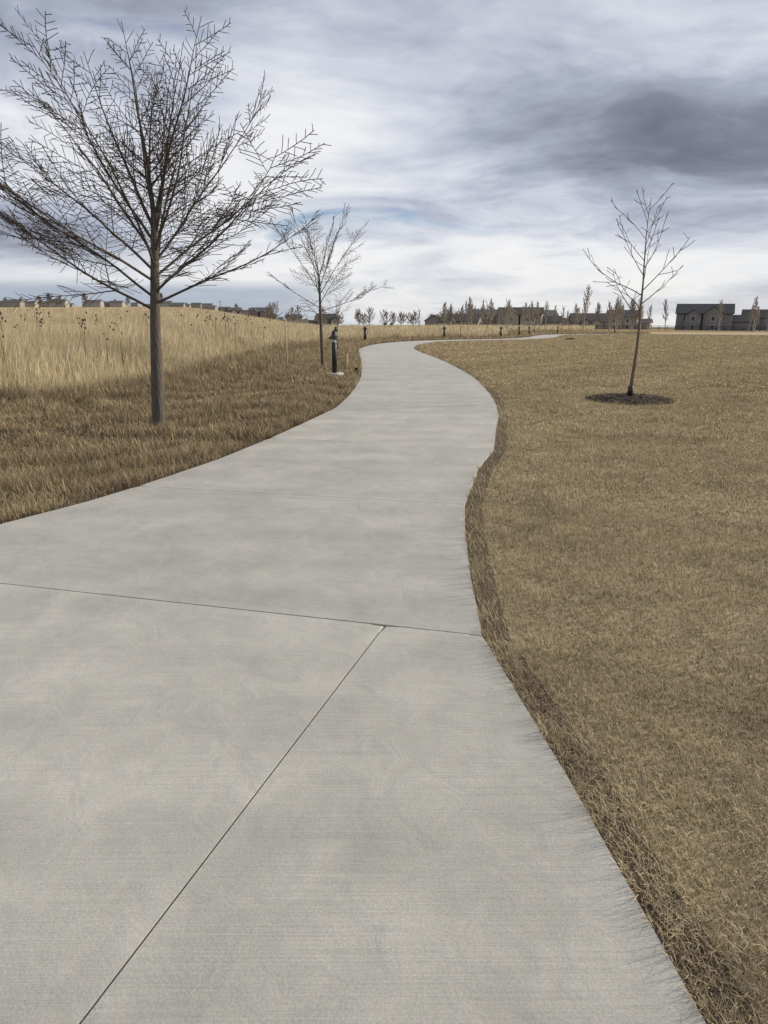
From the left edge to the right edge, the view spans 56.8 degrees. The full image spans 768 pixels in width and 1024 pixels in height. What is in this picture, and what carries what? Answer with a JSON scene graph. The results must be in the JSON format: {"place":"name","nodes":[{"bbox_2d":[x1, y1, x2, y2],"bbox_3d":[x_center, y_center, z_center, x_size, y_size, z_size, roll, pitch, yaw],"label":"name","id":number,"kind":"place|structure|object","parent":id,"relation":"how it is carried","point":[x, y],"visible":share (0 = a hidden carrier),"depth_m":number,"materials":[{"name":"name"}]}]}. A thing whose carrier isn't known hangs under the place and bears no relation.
{"place":"outdoors","nodes":[
{"label":"outdoors","id":0,"kind":"place"},
{"bbox_2d":[0,316,259,379],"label":"meadow grass","id":1,"kind":"structure","parent":0,"point":[136,348],"depth_m":18.31,"materials":[{"name":"beige plant"}]},
{"bbox_2d":[0,299,314,320],"bbox_3d":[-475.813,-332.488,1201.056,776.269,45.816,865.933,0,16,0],"label":"houses","id":2,"kind":"structure","parent":0,"point":[15,303],"depth_m":954.84,"materials":[{"name":"grey"}]},
{"bbox_2d":[0,316,327,349],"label":"meadow grass","id":3,"kind":"structure","parent":0,"point":[261,336],"depth_m":29.99,"materials":[{"name":"beige plant"}]},
{"bbox_2d":[0,370,356,457],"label":"verge grass","id":4,"kind":"structure","parent":0,"point":[116,407],"depth_m":10.07,"materials":[{"name":"brown plant"}]},
{"bbox_2d":[0,307,532,339],"bbox_3d":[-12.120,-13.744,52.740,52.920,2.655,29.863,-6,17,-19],"label":"meadow grass","id":5,"kind":"structure","parent":0,"point":[306,331],"depth_m":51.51,"materials":[{"name":"beige plant"}]},
{"bbox_2d":[0,334,732,1023],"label":"concrete path","id":6,"kind":"structure","parent":0,"point":[272,744],"depth_m":2.37,"materials":[{"name":"grey concrete"}]},
{"bbox_2d":[1,343,761,1023],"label":"path edge soil","id":7,"kind":"structure","parent":0,"point":[613,831],"depth_m":2.15,"materials":[{"name":"brown soil"}]},
{"bbox_2d":[482,633,767,1023],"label":"lawn grass","id":8,"kind":"structure","parent":7,"relation":"on","point":[707,801],"depth_m":2.29,"materials":[{"name":"brown plant"}]},
{"bbox_2d":[0,306,767,1023],"bbox_3d":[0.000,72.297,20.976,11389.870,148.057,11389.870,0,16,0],"label":"ground","id":9,"kind":"structure","parent":0,"point":[760,736],"depth_m":3.58,"materials":[{"name":"brown plant"}]},
{"bbox_2d":[0,342,164,394],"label":"meadow grass","id":10,"kind":"structure","parent":9,"relation":"on","point":[40,379],"depth_m":13.31,"materials":[{"name":"beige plant"}]},
{"bbox_2d":[0,313,270,376],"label":"meadow forb stalks","id":11,"kind":"object","parent":9,"relation":"on","point":[105,335],"visible":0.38,"depth_m":20.47,"materials":[{"name":"brown plant"}]},
{"bbox_2d":[0,307,269,340],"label":"meadow seed heads","id":12,"kind":"object","parent":11,"relation":"on","point":[40,321],"visible":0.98,"depth_m":27.98,"materials":[{"name":"brown plant"}]},
{"bbox_2d":[0,5,330,425],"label":"tree","id":13,"kind":"object","parent":9,"relation":"on","point":[157,387],"visible":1,"depth_m":8.08,"materials":[{"name":"brown plant"}]},
{"bbox_2d":[219,307,243,313],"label":"house","id":14,"kind":"structure","parent":9,"relation":"on","point":[237,310],"depth_m":711.34,"materials":[{"name":"grey"}]},
{"bbox_2d":[108,346,364,387],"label":"verge grass","id":15,"kind":"structure","parent":9,"relation":"on","point":[235,368],"depth_m":15.94,"materials":[{"name":"brown plant"}]},
{"bbox_2d":[0,437,481,599],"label":"verge grass","id":16,"kind":"structure","parent":9,"relation":"on","point":[75,478],"depth_m":6.53,"materials":[{"name":"brown plant"}]},
{"bbox_2d":[3,292,493,324],"bbox_3d":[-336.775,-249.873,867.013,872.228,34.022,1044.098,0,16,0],"label":"tree line","id":17,"kind":"object","parent":9,"relation":"on","point":[272,309],"visible":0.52,"depth_m":471.63,"materials":[{"name":"brown plant"}]},
{"bbox_2d":[250,307,278,318],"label":"house","id":18,"kind":"structure","parent":9,"relation":"on","point":[259,312],"depth_m":583.61,"materials":[{"name":"grey"}]},
{"bbox_2d":[285,319,287,363],"bbox_3d":[-2.550,-4.356,18.520,0.041,1.300,0.041,7,17,22],"label":"tree stake","id":19,"kind":"object","parent":9,"relation":"on","point":[286,342],"visible":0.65,"depth_m":18.48,"materials":[{"name":"beige wood"}]},
{"bbox_2d":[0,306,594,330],"bbox_3d":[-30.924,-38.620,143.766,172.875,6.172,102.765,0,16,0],"label":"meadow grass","id":20,"kind":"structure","parent":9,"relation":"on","point":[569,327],"depth_m":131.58,"materials":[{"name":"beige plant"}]},
{"bbox_2d":[285,314,309,323],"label":"house","id":21,"kind":"structure","parent":9,"relation":"on","point":[296,320],"depth_m":666.99,"materials":[{"name":"beige"}]},
{"bbox_2d":[309,314,336,325],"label":"house","id":22,"kind":"structure","parent":9,"relation":"on","point":[329,319],"depth_m":533.90,"materials":[{"name":"grey"}]},
{"bbox_2d":[268,203,386,365],"bbox_3d":[-1.503,-5.438,17.384,2.669,3.908,2.948,9,18,28],"label":"tree","id":23,"kind":"object","parent":9,"relation":"on","point":[319,287],"visible":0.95,"depth_m":17.35,"materials":[{"name":"brown plant"}]},
{"bbox_2d":[248,336,419,355],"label":"verge grass","id":24,"kind":"structure","parent":9,"relation":"on","point":[345,347],"depth_m":27.82,"materials":[{"name":"brown plant"}]},
{"bbox_2d":[327,331,343,375],"bbox_3d":[-1.100,-3.478,15.723,0.400,1.030,0.400,0,16,0],"label":"bollard light","id":25,"kind":"object","parent":9,"relation":"on","point":[333,336],"visible":0.84,"depth_m":15.67,"materials":[{"name":"grey metal"}]},
{"bbox_2d":[333,327,338,349],"bbox_3d":[-1.850,-6.633,27.439,0.400,1.030,0.400,0,16,0],"label":"bollard light","id":26,"kind":"object","parent":9,"relation":"on","point":[335,329],"visible":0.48,"depth_m":27.30,"materials":[{"name":"grey metal"}]},
{"bbox_2d":[325,295,352,335],"bbox_3d":[-2.543,-10.750,39.522,1.690,2.872,2.062,0,16,0],"label":"tree","id":27,"kind":"object","parent":9,"relation":"on","point":[336,312],"visible":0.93,"depth_m":39.51,"materials":[{"name":"brown plant"}]},
{"bbox_2d":[363,326,367,339],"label":"bollard light","id":28,"kind":"object","parent":9,"relation":"on","point":[365,332],"visible":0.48,"depth_m":43.21,"materials":[{"name":"grey metal"}]},
{"bbox_2d":[327,332,527,343],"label":"verge grass","id":29,"kind":"structure","parent":9,"relation":"on","point":[383,339],"depth_m":52.00,"materials":[{"name":"brown plant"}]},
{"bbox_2d":[424,314,481,325],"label":"house","id":30,"kind":"structure","parent":9,"relation":"on","point":[435,319],"depth_m":284.78,"materials":[{"name":"grey"}]},
{"bbox_2d":[452,306,471,334],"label":"tree","id":31,"kind":"object","parent":9,"relation":"on","point":[460,319],"visible":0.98,"depth_m":59.91,"materials":[{"name":"brown plant"}]},
{"bbox_2d":[473,309,497,325],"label":"house","id":32,"kind":"structure","parent":9,"relation":"on","point":[493,322],"depth_m":322.69,"materials":[{"name":"grey"}]},
{"bbox_2d":[496,307,561,325],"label":"house","id":33,"kind":"structure","parent":9,"relation":"on","point":[517,316],"depth_m":290.21,"materials":[{"name":"beige"}]},
{"bbox_2d":[530,311,539,332],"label":"tree","id":34,"kind":"object","parent":9,"relation":"on","point":[535,317],"visible":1,"depth_m":86.89,"materials":[{"name":"brown plant"}]},
{"bbox_2d":[543,310,558,315],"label":"house","id":35,"kind":"structure","parent":9,"relation":"on","point":[550,313],"depth_m":337.04,"materials":[{"name":"grey"}]},
{"bbox_2d":[499,328,650,336],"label":"verge grass","id":36,"kind":"structure","parent":9,"relation":"on","point":[537,332],"depth_m":97.65,"materials":[{"name":"brown plant"}]},
{"bbox_2d":[561,313,608,328],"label":"house","id":37,"kind":"structure","parent":9,"relation":"on","point":[590,319],"depth_m":294.17,"materials":[{"name":"beige"}]},
{"bbox_2d":[416,285,767,331],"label":"distant trees","id":38,"kind":"object","parent":9,"relation":"on","point":[618,312],"visible":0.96,"depth_m":184.04,"materials":[{"name":"brown plant"}]},
{"bbox_2d":[606,310,652,328],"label":"house","id":39,"kind":"structure","parent":9,"relation":"on","point":[627,321],"depth_m":340.30,"materials":[{"name":"beige"}]},
{"bbox_2d":[588,394,671,405],"bbox_3d":[4.064,-1.895,11.780,1.359,0.070,1.370,10,19,31],"label":"mulch ring","id":40,"kind":"object","parent":9,"relation":"on","point":[635,402],"visible":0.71,"depth_m":11.48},
{"bbox_2d":[586,392,675,404],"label":"mulch chips","id":41,"kind":"object","parent":40,"relation":"on","point":[637,395],"visible":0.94,"depth_m":11.60,"materials":[{"name":"brown wood"}]},
{"bbox_2d":[510,335,767,343],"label":"lawn grass","id":42,"kind":"structure","parent":9,"relation":"on","point":[718,339],"depth_m":61.77,"materials":[{"name":"brown plant"}]},
{"bbox_2d":[583,183,694,385],"bbox_3d":[4.021,-3.392,11.259,1.604,3.344,1.484,12,20,36],"label":"young tree","id":43,"kind":"object","parent":9,"relation":"on","point":[637,342],"visible":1,"depth_m":11.23,"materials":[{"name":"brown plant"}]},
{"bbox_2d":[627,385,633,395],"bbox_3d":[4.080,-1.989,11.762,0.090,0.205,0.090,0,16,0],"label":"trunk guard","id":44,"kind":"object","parent":43,"relation":"attached to","point":[630,391],"visible":0.67,"depth_m":11.72,"materials":[{"name":"grey plastic"}]},
{"bbox_2d":[529,325,766,330],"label":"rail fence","id":45,"kind":"object","parent":9,"relation":"on","point":[691,327],"visible":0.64,"depth_m":219.50,"materials":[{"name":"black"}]},
{"bbox_2d":[675,304,757,330],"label":"house","id":46,"kind":"structure","parent":9,"relation":"on","point":[696,315],"depth_m":245.29,"materials":[{"name":"grey"}]},
{"bbox_2d":[741,309,767,330],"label":"house","id":47,"kind":"structure","parent":9,"relation":"on","point":[762,323],"depth_m":327.75,"materials":[{"name":"grey"}]},
{"bbox_2d":[0,0,767,326],"label":"sky","id":48,"kind":"structure","parent":0,"point":[481,146],"materials":[{"name":"grey"}]},
{"bbox_2d":[415,347,767,366],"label":"lawn grass","id":49,"kind":"structure","parent":0,"point":[526,354],"depth_m":25.01,"materials":[{"name":"brown plant"}]},
{"bbox_2d":[415,339,767,352],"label":"lawn grass","id":50,"kind":"structure","parent":0,"point":[685,346],"depth_m":38.73,"materials":[{"name":"brown plant"}]},
{"bbox_2d":[442,359,767,395],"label":"lawn grass","id":51,"kind":"structure","parent":0,"point":[704,371],"depth_m":16.04,"materials":[{"name":"brown plant"}]},
{"bbox_2d":[462,497,767,687],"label":"lawn grass","id":52,"kind":"structure","parent":0,"point":[550,510],"depth_m":4.07,"materials":[{"name":"brown plant"}]},
{"bbox_2d":[466,426,767,525],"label":"lawn grass","id":53,"kind":"structure","parent":0,"point":[667,482],"depth_m":6.63,"materials":[{"name":"brown plant"}]},
{"bbox_2d":[482,384,767,443],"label":"lawn grass","id":54,"kind":"structure","parent":0,"point":[523,406],"depth_m":10.30,"materials":[{"name":"brown plant"}]},
{"bbox_2d":[574,334,767,337],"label":"lawn grass","id":55,"kind":"structure","parent":0,"point":[730,335],"depth_m":88.47,"materials":[{"name":"brown plant"}]}
]}

